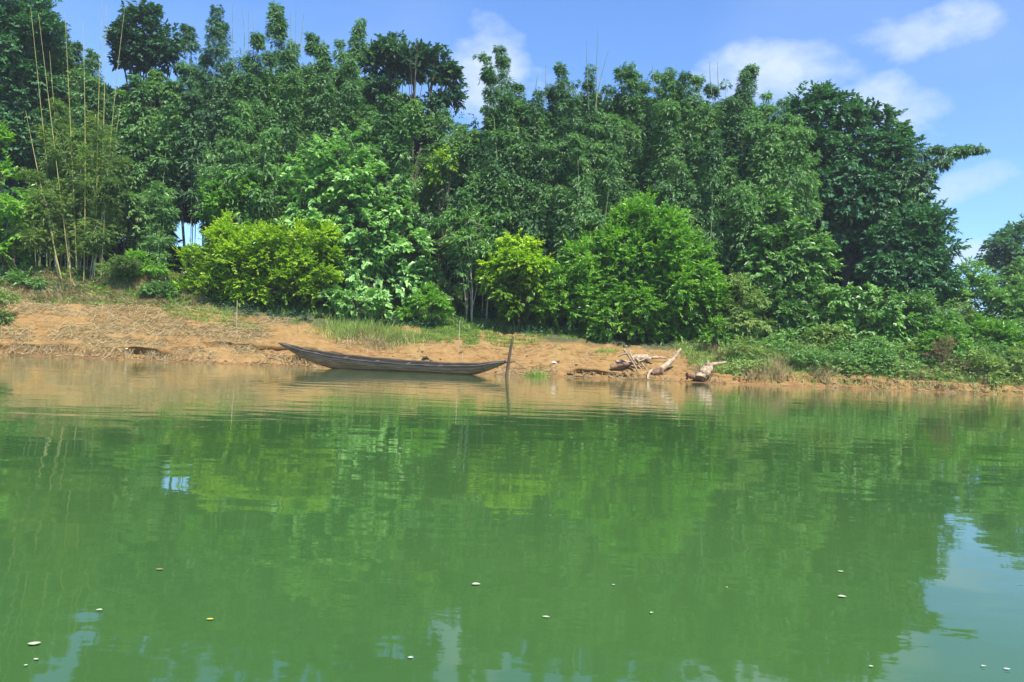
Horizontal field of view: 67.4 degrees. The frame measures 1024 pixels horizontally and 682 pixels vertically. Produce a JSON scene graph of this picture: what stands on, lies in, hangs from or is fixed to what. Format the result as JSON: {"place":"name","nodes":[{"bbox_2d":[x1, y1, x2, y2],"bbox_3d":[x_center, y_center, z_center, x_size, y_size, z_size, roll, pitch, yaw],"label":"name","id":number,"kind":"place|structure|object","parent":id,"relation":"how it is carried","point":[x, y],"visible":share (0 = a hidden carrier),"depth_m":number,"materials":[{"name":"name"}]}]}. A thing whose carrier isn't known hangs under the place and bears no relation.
{"place":"outdoors","nodes":[
{"label":"outdoors","id":0,"kind":"place"},
{"bbox_2d":[0,355,1023,681],"bbox_3d":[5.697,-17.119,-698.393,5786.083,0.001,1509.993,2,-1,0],"label":"river water","id":1,"kind":"structure","parent":0,"point":[212,523],"depth_m":4.13,"materials":[{"name":"green liquid"}]},
{"bbox_2d":[278,342,514,374],"bbox_3d":[-7.105,1.145,46.119,14.838,1.605,1.357,2,8,11],"label":"wooden boat","id":2,"kind":"object","parent":1,"relation":"on","point":[332,360],"visible":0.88,"depth_m":45.99,"materials":[{"name":"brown wood"}]},
{"bbox_2d":[505,337,513,376],"bbox_3d":[-0.191,1.232,44.282,0.476,2.894,0.196,2,-1,0],"label":"mooring stake","id":3,"kind":"object","parent":1,"relation":"in","point":[508,359],"visible":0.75,"depth_m":44.24,"materials":[{"name":"brown wood"}]},
{"bbox_2d":[0,285,1023,394],"bbox_3d":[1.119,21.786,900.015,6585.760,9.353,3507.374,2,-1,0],"label":"river bank","id":4,"kind":"structure","parent":0,"point":[449,352],"depth_m":51.98,"materials":[{"name":"brown soil"}]},
{"bbox_2d":[0,287,22,325],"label":"shrub","id":5,"kind":"object","parent":4,"relation":"on","point":[4,298],"visible":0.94,"depth_m":51.27,"materials":[{"name":"green plant"}]},
{"bbox_2d":[0,120,46,276],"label":"broadleaf tree","id":6,"kind":"object","parent":4,"relation":"on","point":[8,240],"visible":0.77,"depth_m":57.40,"materials":[{"name":"green plant"}]},
{"bbox_2d":[0,264,50,292],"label":"shrub","id":7,"kind":"object","parent":4,"relation":"on","point":[14,276],"visible":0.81,"depth_m":56.21,"materials":[{"name":"green plant"}]},
{"bbox_2d":[0,0,71,264],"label":"broadleaf tree","id":8,"kind":"object","parent":4,"relation":"on","point":[18,19],"visible":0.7,"depth_m":64.45,"materials":[{"name":"green plant"}]},
{"bbox_2d":[2,2,115,268],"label":"bamboo clump","id":9,"kind":"object","parent":4,"relation":"on","point":[74,74],"visible":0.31,"depth_m":66.22,"materials":[{"name":"green plant"}]},
{"bbox_2d":[10,0,143,281],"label":"bamboo clump","id":10,"kind":"object","parent":4,"relation":"on","point":[69,192],"visible":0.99,"depth_m":58.36,"materials":[{"name":"green plant"}]},
{"bbox_2d":[80,279,129,296],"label":"grass tuft","id":11,"kind":"object","parent":4,"relation":"on","point":[108,287],"visible":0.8,"depth_m":56.59,"materials":[{"name":"green plant"}]},
{"bbox_2d":[0,262,215,307],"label":"scarp weeds","id":12,"kind":"object","parent":4,"relation":"on","point":[27,293],"visible":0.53,"depth_m":56.55,"materials":[{"name":"green plant"}]},
{"bbox_2d":[114,173,151,254],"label":"broadleaf tree","id":13,"kind":"object","parent":4,"relation":"on","point":[117,247],"depth_m":66.22,"materials":[{"name":"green plant"}]},
{"bbox_2d":[83,68,192,269],"bbox_3d":[-31.489,-14.591,65.100,8.615,19.016,7.055,2,-1,0],"label":"bamboo clump","id":14,"kind":"object","parent":4,"relation":"on","point":[133,139],"visible":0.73,"depth_m":63.98,"materials":[{"name":"green plant"}]},
{"bbox_2d":[108,248,172,281],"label":"shrub","id":15,"kind":"object","parent":4,"relation":"on","point":[151,268],"visible":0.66,"depth_m":58.35,"materials":[{"name":"green plant"}]},
{"bbox_2d":[101,0,187,264],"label":"broadleaf tree","id":16,"kind":"object","parent":4,"relation":"on","point":[140,49],"visible":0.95,"depth_m":68.93,"materials":[{"name":"green plant"}]},
{"bbox_2d":[0,298,297,362],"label":"dry straw debris","id":17,"kind":"object","parent":4,"relation":"on","point":[142,324],"visible":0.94,"depth_m":51.94,"materials":[{"name":"beige dry plant"}]},
{"bbox_2d":[138,180,179,268],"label":"bamboo clump","id":18,"kind":"object","parent":4,"relation":"on","point":[168,215],"visible":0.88,"depth_m":59.30,"materials":[{"name":"green plant"}]},
{"bbox_2d":[137,271,193,301],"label":"shrub","id":19,"kind":"object","parent":4,"relation":"on","point":[144,287],"visible":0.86,"depth_m":56.58,"materials":[{"name":"green plant"}]},
{"bbox_2d":[145,129,201,272],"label":"broadleaf tree","id":20,"kind":"object","parent":4,"relation":"on","point":[182,219],"visible":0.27,"depth_m":65.85,"materials":[{"name":"green plant"}]},
{"bbox_2d":[167,4,256,268],"bbox_3d":[-25.689,-16.917,66.131,7.191,24.134,6.695,3,-2,-16],"label":"bamboo clump","id":21,"kind":"object","parent":4,"relation":"on","point":[208,124],"visible":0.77,"depth_m":64.78,"materials":[{"name":"green plant"}]},
{"bbox_2d":[199,306,246,319],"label":"grass tuft","id":22,"kind":"object","parent":4,"relation":"on","point":[224,313],"visible":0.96,"depth_m":55.71,"materials":[{"name":"green plant"}]},
{"bbox_2d":[192,169,281,280],"bbox_3d":[-21.824,-8.910,60.760,6.809,9.468,5.744,2,-1,0],"label":"broadleaf tree","id":23,"kind":"object","parent":4,"relation":"on","point":[209,209],"visible":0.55,"depth_m":59.96,"materials":[{"name":"green plant"}]},
{"bbox_2d":[193,97,287,280],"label":"bamboo clump","id":24,"kind":"object","parent":4,"relation":"on","point":[231,150],"visible":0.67,"depth_m":60.51,"materials":[{"name":"green plant"}]},
{"bbox_2d":[166,208,351,308],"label":"shrub","id":25,"kind":"object","parent":4,"relation":"on","point":[289,250],"visible":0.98,"depth_m":57.09,"materials":[{"name":"green plant"}]},
{"bbox_2d":[219,0,313,285],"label":"bamboo clump","id":26,"kind":"object","parent":4,"relation":"on","point":[284,86],"visible":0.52,"depth_m":64.29,"materials":[{"name":"green plant"}]},
{"bbox_2d":[267,17,369,283],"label":"bamboo clump","id":27,"kind":"object","parent":4,"relation":"on","point":[332,109],"visible":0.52,"depth_m":65.58,"materials":[{"name":"green plant"}]},
{"bbox_2d":[315,280,393,323],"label":"shrub","id":28,"kind":"object","parent":4,"relation":"on","point":[372,296],"visible":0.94,"depth_m":56.78,"materials":[{"name":"green plant"}]},
{"bbox_2d":[266,123,445,310],"bbox_3d":[-12.302,-9.271,60.374,14.640,15.257,6.464,2,-1,0],"label":"broadleaf tree","id":29,"kind":"object","parent":4,"relation":"on","point":[366,267],"visible":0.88,"depth_m":59.61,"materials":[{"name":"green plant"}]},
{"bbox_2d":[305,310,419,346],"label":"grass tuft","id":30,"kind":"object","parent":4,"relation":"on","point":[347,326],"visible":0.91,"depth_m":54.81,"materials":[{"name":"green plant"}]},
{"bbox_2d":[297,323,429,353],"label":"grass tuft","id":31,"kind":"object","parent":4,"relation":"on","point":[383,343],"visible":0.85,"depth_m":53.55,"materials":[{"name":"green plant"}]},
{"bbox_2d":[162,300,611,353],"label":"bank grass","id":32,"kind":"structure","parent":4,"relation":"on","point":[574,334],"depth_m":55.67,"materials":[{"name":"green plant"}]},
{"bbox_2d":[350,321,426,349],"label":"grass tuft","id":33,"kind":"object","parent":4,"relation":"on","point":[411,331],"visible":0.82,"depth_m":54.30,"materials":[{"name":"green plant"}]},
{"bbox_2d":[346,90,434,308],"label":"bamboo clump","id":34,"kind":"object","parent":4,"relation":"on","point":[385,138],"visible":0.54,"depth_m":61.64,"materials":[{"name":"green plant"}]},
{"bbox_2d":[12,266,799,342],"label":"woodland floor weeds","id":35,"kind":"object","parent":4,"relation":"on","point":[488,323],"visible":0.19,"depth_m":58.90,"materials":[{"name":"green plant"}]},
{"bbox_2d":[358,30,469,259],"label":"broadleaf tree","id":36,"kind":"object","parent":4,"relation":"on","point":[399,63],"visible":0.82,"depth_m":70.10,"materials":[{"name":"green plant"}]},
{"bbox_2d":[393,279,455,325],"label":"shrub","id":37,"kind":"object","parent":4,"relation":"on","point":[429,300],"visible":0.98,"depth_m":57.33,"materials":[{"name":"green plant"}]},
{"bbox_2d":[424,140,461,299],"bbox_3d":[-5.771,-9.553,62.564,3.269,14.030,2.825,2,-1,0],"label":"broadleaf tree","id":38,"kind":"object","parent":4,"relation":"on","point":[447,154],"visible":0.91,"depth_m":62.70,"materials":[{"name":"green plant"}]},
{"bbox_2d":[418,317,481,344],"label":"short grass","id":39,"kind":"structure","parent":4,"relation":"on","point":[453,332],"depth_m":56.15,"materials":[{"name":"green plant"}]},
{"bbox_2d":[434,276,469,314],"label":"shrub","id":40,"kind":"object","parent":4,"relation":"on","point":[456,292],"visible":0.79,"depth_m":59.89,"materials":[{"name":"green plant"}]},
{"bbox_2d":[413,106,491,303],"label":"bamboo clump","id":41,"kind":"object","parent":4,"relation":"on","point":[431,127],"visible":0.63,"depth_m":64.40,"materials":[{"name":"green plant"}]},
{"bbox_2d":[416,115,488,301],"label":"broadleaf tree","id":42,"kind":"object","parent":4,"relation":"on","point":[424,154],"visible":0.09,"depth_m":66.10,"materials":[{"name":"green plant"}]},
{"bbox_2d":[438,109,500,301],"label":"broadleaf tree","id":43,"kind":"object","parent":4,"relation":"on","point":[481,136],"visible":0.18,"depth_m":66.93,"materials":[{"name":"green plant"}]},
{"bbox_2d":[443,208,497,323],"bbox_3d":[-3.249,-5.739,59.044,4.374,9.339,3.658,3,-2,-27],"label":"broadleaf tree","id":44,"kind":"object","parent":4,"relation":"on","point":[483,249],"visible":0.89,"depth_m":59.05,"materials":[{"name":"green plant"}]},
{"bbox_2d":[426,157,516,318],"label":"bamboo clump","id":45,"kind":"object","parent":4,"relation":"on","point":[447,222],"visible":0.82,"depth_m":59.72,"materials":[{"name":"green plant"}]},
{"bbox_2d":[0,35,955,314],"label":"woodland thicket","id":46,"kind":"object","parent":4,"relation":"on","point":[178,267],"visible":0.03,"depth_m":69.60,"materials":[{"name":"green plant"}]},
{"bbox_2d":[2,320,1016,394],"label":"earth clods","id":47,"kind":"object","parent":4,"relation":"on","point":[624,373],"visible":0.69,"depth_m":50.70,"materials":[{"name":"brown soil"}]},
{"bbox_2d":[5,340,1023,393],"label":"flood line debris","id":48,"kind":"object","parent":4,"relation":"on","point":[575,375],"visible":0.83,"depth_m":49.98,"materials":[{"name":"brown plant"}]},
{"bbox_2d":[458,44,571,321],"bbox_3d":[0.109,-13.018,61.807,8.401,23.319,6.139,3,-2,-22],"label":"bamboo clump","id":49,"kind":"object","parent":4,"relation":"on","point":[520,169],"visible":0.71,"depth_m":61.14,"materials":[{"name":"green plant"}]},
{"bbox_2d":[473,228,571,330],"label":"shrub","id":50,"kind":"object","parent":4,"relation":"on","point":[521,260],"visible":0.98,"depth_m":57.72,"materials":[{"name":"green plant"}]},
{"bbox_2d":[523,367,552,376],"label":"grass tuft","id":51,"kind":"object","parent":4,"relation":"on","point":[532,373],"visible":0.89,"depth_m":49.47,"materials":[{"name":"green plant"}]},
{"bbox_2d":[337,338,810,380],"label":"scattered bank twigs","id":52,"kind":"object","parent":4,"relation":"on","point":[504,359],"visible":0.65,"depth_m":53.41,"materials":[{"name":"brown wood"}]},
{"bbox_2d":[523,38,625,319],"bbox_3d":[4.802,-13.153,62.325,8.602,23.978,5.403,2,-1,0],"label":"bamboo clump","id":53,"kind":"object","parent":4,"relation":"on","point":[560,97],"visible":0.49,"depth_m":61.56,"materials":[{"name":"green plant"}]},
{"bbox_2d":[530,123,644,329],"bbox_3d":[5.903,-8.991,60.188,9.141,17.321,4.906,2,-2,13],"label":"bamboo clump","id":54,"kind":"object","parent":4,"relation":"on","point":[610,163],"visible":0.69,"depth_m":59.93,"materials":[{"name":"green plant"}]},
{"bbox_2d":[594,344,620,355],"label":"grass tuft","id":55,"kind":"object","parent":4,"relation":"on","point":[610,349],"visible":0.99,"depth_m":54.96,"materials":[{"name":"green plant"}]},
{"bbox_2d":[593,61,654,290],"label":"bamboo clump","id":56,"kind":"object","parent":4,"relation":"on","point":[624,105],"visible":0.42,"depth_m":63.09,"materials":[{"name":"green plant"}]},
{"bbox_2d":[610,345,651,371],"bbox_3d":[8.088,1.164,52.016,2.889,1.816,1.303,2,-1,0],"label":"root pile","id":57,"kind":"object","parent":4,"relation":"on","point":[623,364],"visible":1,"depth_m":52.00,"materials":[{"name":"brown wood"}]},
{"bbox_2d":[529,185,738,344],"bbox_3d":[9.293,-5.548,59.242,16.258,12.884,8.392,2,-1,0],"label":"spreading tree","id":58,"kind":"object","parent":4,"relation":"on","point":[632,310],"visible":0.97,"depth_m":57.74,"materials":[{"name":"green plant"}]},
{"bbox_2d":[631,354,666,361],"bbox_3d":[9.584,1.220,53.830,2.634,0.588,0.573,3,-2,-12],"label":"flat log","id":59,"kind":"object","parent":4,"relation":"on","point":[640,356],"visible":0.69,"depth_m":53.61,"materials":[{"name":"brown wood"}]},
{"bbox_2d":[646,348,681,379],"bbox_3d":[10.213,1.527,51.740,3.031,2.235,0.679,3,-2,-25],"label":"forked log","id":60,"kind":"object","parent":4,"relation":"on","point":[662,368],"visible":1,"depth_m":51.56,"materials":[{"name":"brown wood"}]},
{"bbox_2d":[642,65,728,324],"bbox_3d":[13.931,-11.678,62.194,7.373,22.036,6.330,2,-1,0],"label":"bamboo clump","id":61,"kind":"object","parent":4,"relation":"on","point":[668,128],"visible":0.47,"depth_m":61.48,"materials":[{"name":"green plant"}]},
{"bbox_2d":[652,126,741,323],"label":"bamboo clump","id":62,"kind":"object","parent":4,"relation":"on","point":[713,154],"visible":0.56,"depth_m":59.59,"materials":[{"name":"green plant"}]},
{"bbox_2d":[685,361,726,381],"bbox_3d":[12.825,2.008,50.840,2.819,1.447,0.974,3,-2,-24],"label":"cut log","id":63,"kind":"object","parent":4,"relation":"on","point":[703,373],"visible":0.99,"depth_m":50.49,"materials":[{"name":"brown wood"}]},
{"bbox_2d":[696,314,740,347],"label":"shrub","id":64,"kind":"object","parent":4,"relation":"on","point":[710,335],"visible":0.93,"depth_m":55.28,"materials":[{"name":"green plant"}]},
{"bbox_2d":[693,62,759,312],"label":"bamboo clump","id":65,"kind":"object","parent":4,"relation":"on","point":[733,116],"visible":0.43,"depth_m":62.42,"materials":[{"name":"green plant"}]},
{"bbox_2d":[716,333,768,362],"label":"shrub","id":66,"kind":"object","parent":4,"relation":"on","point":[740,347],"visible":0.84,"depth_m":53.29,"materials":[{"name":"green plant"}]},
{"bbox_2d":[716,272,778,345],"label":"shrub","id":67,"kind":"object","parent":4,"relation":"on","point":[749,323],"visible":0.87,"depth_m":55.50,"materials":[{"name":"green plant"}]},
{"bbox_2d":[744,334,791,359],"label":"grass tuft","id":68,"kind":"object","parent":4,"relation":"on","point":[764,350],"visible":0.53,"depth_m":53.41,"materials":[{"name":"green plant"}]},
{"bbox_2d":[740,273,805,341],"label":"shrub","id":69,"kind":"object","parent":4,"relation":"on","point":[777,301],"visible":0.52,"depth_m":56.44,"materials":[{"name":"green plant"}]},
{"bbox_2d":[722,90,824,300],"bbox_3d":[20.402,-10.900,60.381,8.322,19.651,7.336,2,-1,0],"label":"bamboo clump","id":70,"kind":"object","parent":4,"relation":"on","point":[773,157],"visible":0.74,"depth_m":59.42,"materials":[{"name":"green plant"}]},
{"bbox_2d":[757,330,819,357],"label":"shrub","id":71,"kind":"object","parent":4,"relation":"on","point":[771,343],"visible":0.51,"depth_m":53.96,"materials":[{"name":"green plant"}]},
{"bbox_2d":[733,187,846,298],"bbox_3d":[21.204,-6.394,58.445,8.924,10.948,5.856,2,-1,0],"label":"broadleaf tree","id":72,"kind":"object","parent":4,"relation":"on","point":[782,260],"visible":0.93,"depth_m":57.45,"materials":[{"name":"green plant"}]},
{"bbox_2d":[780,339,825,360],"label":"grass tuft","id":73,"kind":"object","parent":4,"relation":"on","point":[797,349],"visible":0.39,"depth_m":53.38,"materials":[{"name":"green plant"}]},
{"bbox_2d":[765,276,846,343],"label":"shrub","id":74,"kind":"object","parent":4,"relation":"on","point":[816,318],"visible":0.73,"depth_m":56.29,"materials":[{"name":"green plant"}]},
{"bbox_2d":[796,319,851,353],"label":"shrub","id":75,"kind":"object","parent":4,"relation":"on","point":[808,337],"visible":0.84,"depth_m":54.01,"materials":[{"name":"green plant"}]},
{"bbox_2d":[818,334,858,354],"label":"shrub","id":76,"kind":"object","parent":4,"relation":"on","point":[838,346],"visible":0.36,"depth_m":53.41,"materials":[{"name":"green plant"}]},
{"bbox_2d":[667,322,1023,385],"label":"bank grass","id":77,"kind":"structure","parent":4,"relation":"on","point":[703,357],"depth_m":52.98,"materials":[{"name":"green plant"}]},
{"bbox_2d":[678,339,1023,385],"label":"grass","id":78,"kind":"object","parent":4,"relation":"on","point":[777,364],"visible":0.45,"depth_m":51.62,"materials":[{"name":"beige dry grass"}]},
{"bbox_2d":[778,79,940,305],"bbox_3d":[28.570,-11.744,64.321,13.934,20.263,9.351,2,-1,0],"label":"broadleaf tree","id":79,"kind":"object","parent":4,"relation":"on","point":[850,220],"visible":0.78,"depth_m":63.27,"materials":[{"name":"green plant"}]},
{"bbox_2d":[698,316,1023,385],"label":"yellowish undergrowth","id":80,"kind":"object","parent":4,"relation":"on","point":[932,376],"visible":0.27,"depth_m":52.08,"materials":[{"name":"green plant"}]},
{"bbox_2d":[704,300,1023,379],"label":"bushes","id":81,"kind":"object","parent":4,"relation":"on","point":[818,358],"visible":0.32,"depth_m":53.65,"materials":[{"name":"green plant"}]},
{"bbox_2d":[715,321,1023,376],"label":"bank tall grass","id":82,"kind":"structure","parent":4,"relation":"on","point":[743,357],"depth_m":53.29,"materials":[{"name":"green plant"}]},
{"bbox_2d":[845,334,897,366],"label":"shrub","id":83,"kind":"object","parent":4,"relation":"on","point":[879,347],"visible":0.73,"depth_m":52.57,"materials":[{"name":"green plant"}]},
{"bbox_2d":[821,281,923,347],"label":"shrub","id":84,"kind":"object","parent":4,"relation":"on","point":[851,308],"visible":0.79,"depth_m":55.16,"materials":[{"name":"green plant"}]},
{"bbox_2d":[763,366,1023,393],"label":"waterside sprigs","id":85,"kind":"object","parent":4,"relation":"on","point":[842,380],"visible":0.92,"depth_m":51.11,"materials":[{"name":"green plant"}]},
{"bbox_2d":[882,338,927,365],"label":"shrub","id":86,"kind":"object","parent":4,"relation":"on","point":[911,345],"visible":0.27,"depth_m":53.87,"materials":[{"name":"green plant"}]},
{"bbox_2d":[852,198,971,314],"bbox_3d":[31.326,-6.089,60.453,9.002,10.614,6.665,2,-1,0],"label":"broadleaf tree","id":87,"kind":"object","parent":4,"relation":"on","point":[931,274],"visible":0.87,"depth_m":59.76,"materials":[{"name":"green plant"}]},
{"bbox_2d":[856,143,990,314],"bbox_3d":[33.153,-8.828,62.496,10.302,15.090,3.426,2,-1,0],"label":"bamboo clump","id":88,"kind":"object","parent":4,"relation":"on","point":[948,155],"visible":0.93,"depth_m":61.70,"materials":[{"name":"green plant"}]},
{"bbox_2d":[905,363,941,379],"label":"grass tuft","id":89,"kind":"object","parent":4,"relation":"on","point":[932,372],"visible":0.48,"depth_m":52.19,"materials":[{"name":"green plant"}]},
{"bbox_2d":[888,285,968,350],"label":"shrub","id":90,"kind":"object","parent":4,"relation":"on","point":[911,302],"visible":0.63,"depth_m":56.13,"materials":[{"name":"green plant"}]},
{"bbox_2d":[911,318,976,362],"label":"shrub","id":91,"kind":"object","parent":4,"relation":"on","point":[962,328],"visible":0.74,"depth_m":53.82,"materials":[{"name":"green plant"}]},
{"bbox_2d":[921,331,978,376],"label":"dry bush","id":92,"kind":"object","parent":4,"relation":"on","point":[942,350],"visible":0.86,"depth_m":52.77,"materials":[{"name":"brown plant"}]},
{"bbox_2d":[938,299,984,342],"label":"shrub","id":93,"kind":"object","parent":4,"relation":"on","point":[968,314],"visible":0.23,"depth_m":56.98,"materials":[{"name":"green plant"}]},
{"bbox_2d":[936,255,1015,318],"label":"shrub","id":94,"kind":"object","parent":4,"relation":"on","point":[965,295],"visible":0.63,"depth_m":60.77,"materials":[{"name":"green plant"}]},
{"bbox_2d":[959,344,1010,389],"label":"shrub","id":95,"kind":"object","parent":4,"relation":"on","point":[992,361],"visible":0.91,"depth_m":52.26,"materials":[{"name":"green plant"}]},
{"bbox_2d":[960,311,1023,350],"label":"shrub","id":96,"kind":"object","parent":4,"relation":"on","point":[997,326],"visible":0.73,"depth_m":55.65,"materials":[{"name":"green plant"}]},
{"bbox_2d":[973,213,1023,311],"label":"broadleaf tree","id":97,"kind":"object","parent":4,"relation":"on","point":[996,258],"visible":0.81,"depth_m":91.63,"materials":[{"name":"green plant"}]},
{"bbox_2d":[976,270,1023,328],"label":"shrub","id":98,"kind":"object","parent":4,"relation":"on","point":[1009,306],"visible":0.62,"depth_m":59.07,"materials":[{"name":"green plant"}]},
{"bbox_2d":[987,317,1023,348],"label":"shrub","id":99,"kind":"object","parent":4,"relation":"on","point":[1021,328],"visible":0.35,"depth_m":55.78,"materials":[{"name":"green plant"}]},
{"bbox_2d":[996,343,1023,373],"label":"shrub","id":100,"kind":"object","parent":4,"relation":"on","point":[1018,360],"visible":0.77,"depth_m":53.31,"materials":[{"name":"green plant"}]},
{"bbox_2d":[0,0,1023,318],"label":"sky","id":101,"kind":"structure","parent":0,"point":[956,66],"materials":[{"name":"blue"}]},
{"bbox_2d":[977,257,1023,296],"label":"broadleaf tree","id":102,"kind":"object","parent":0,"point":[1013,267],"visible":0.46,"depth_m":83.24,"materials":[{"name":"green plant"}]}
]}

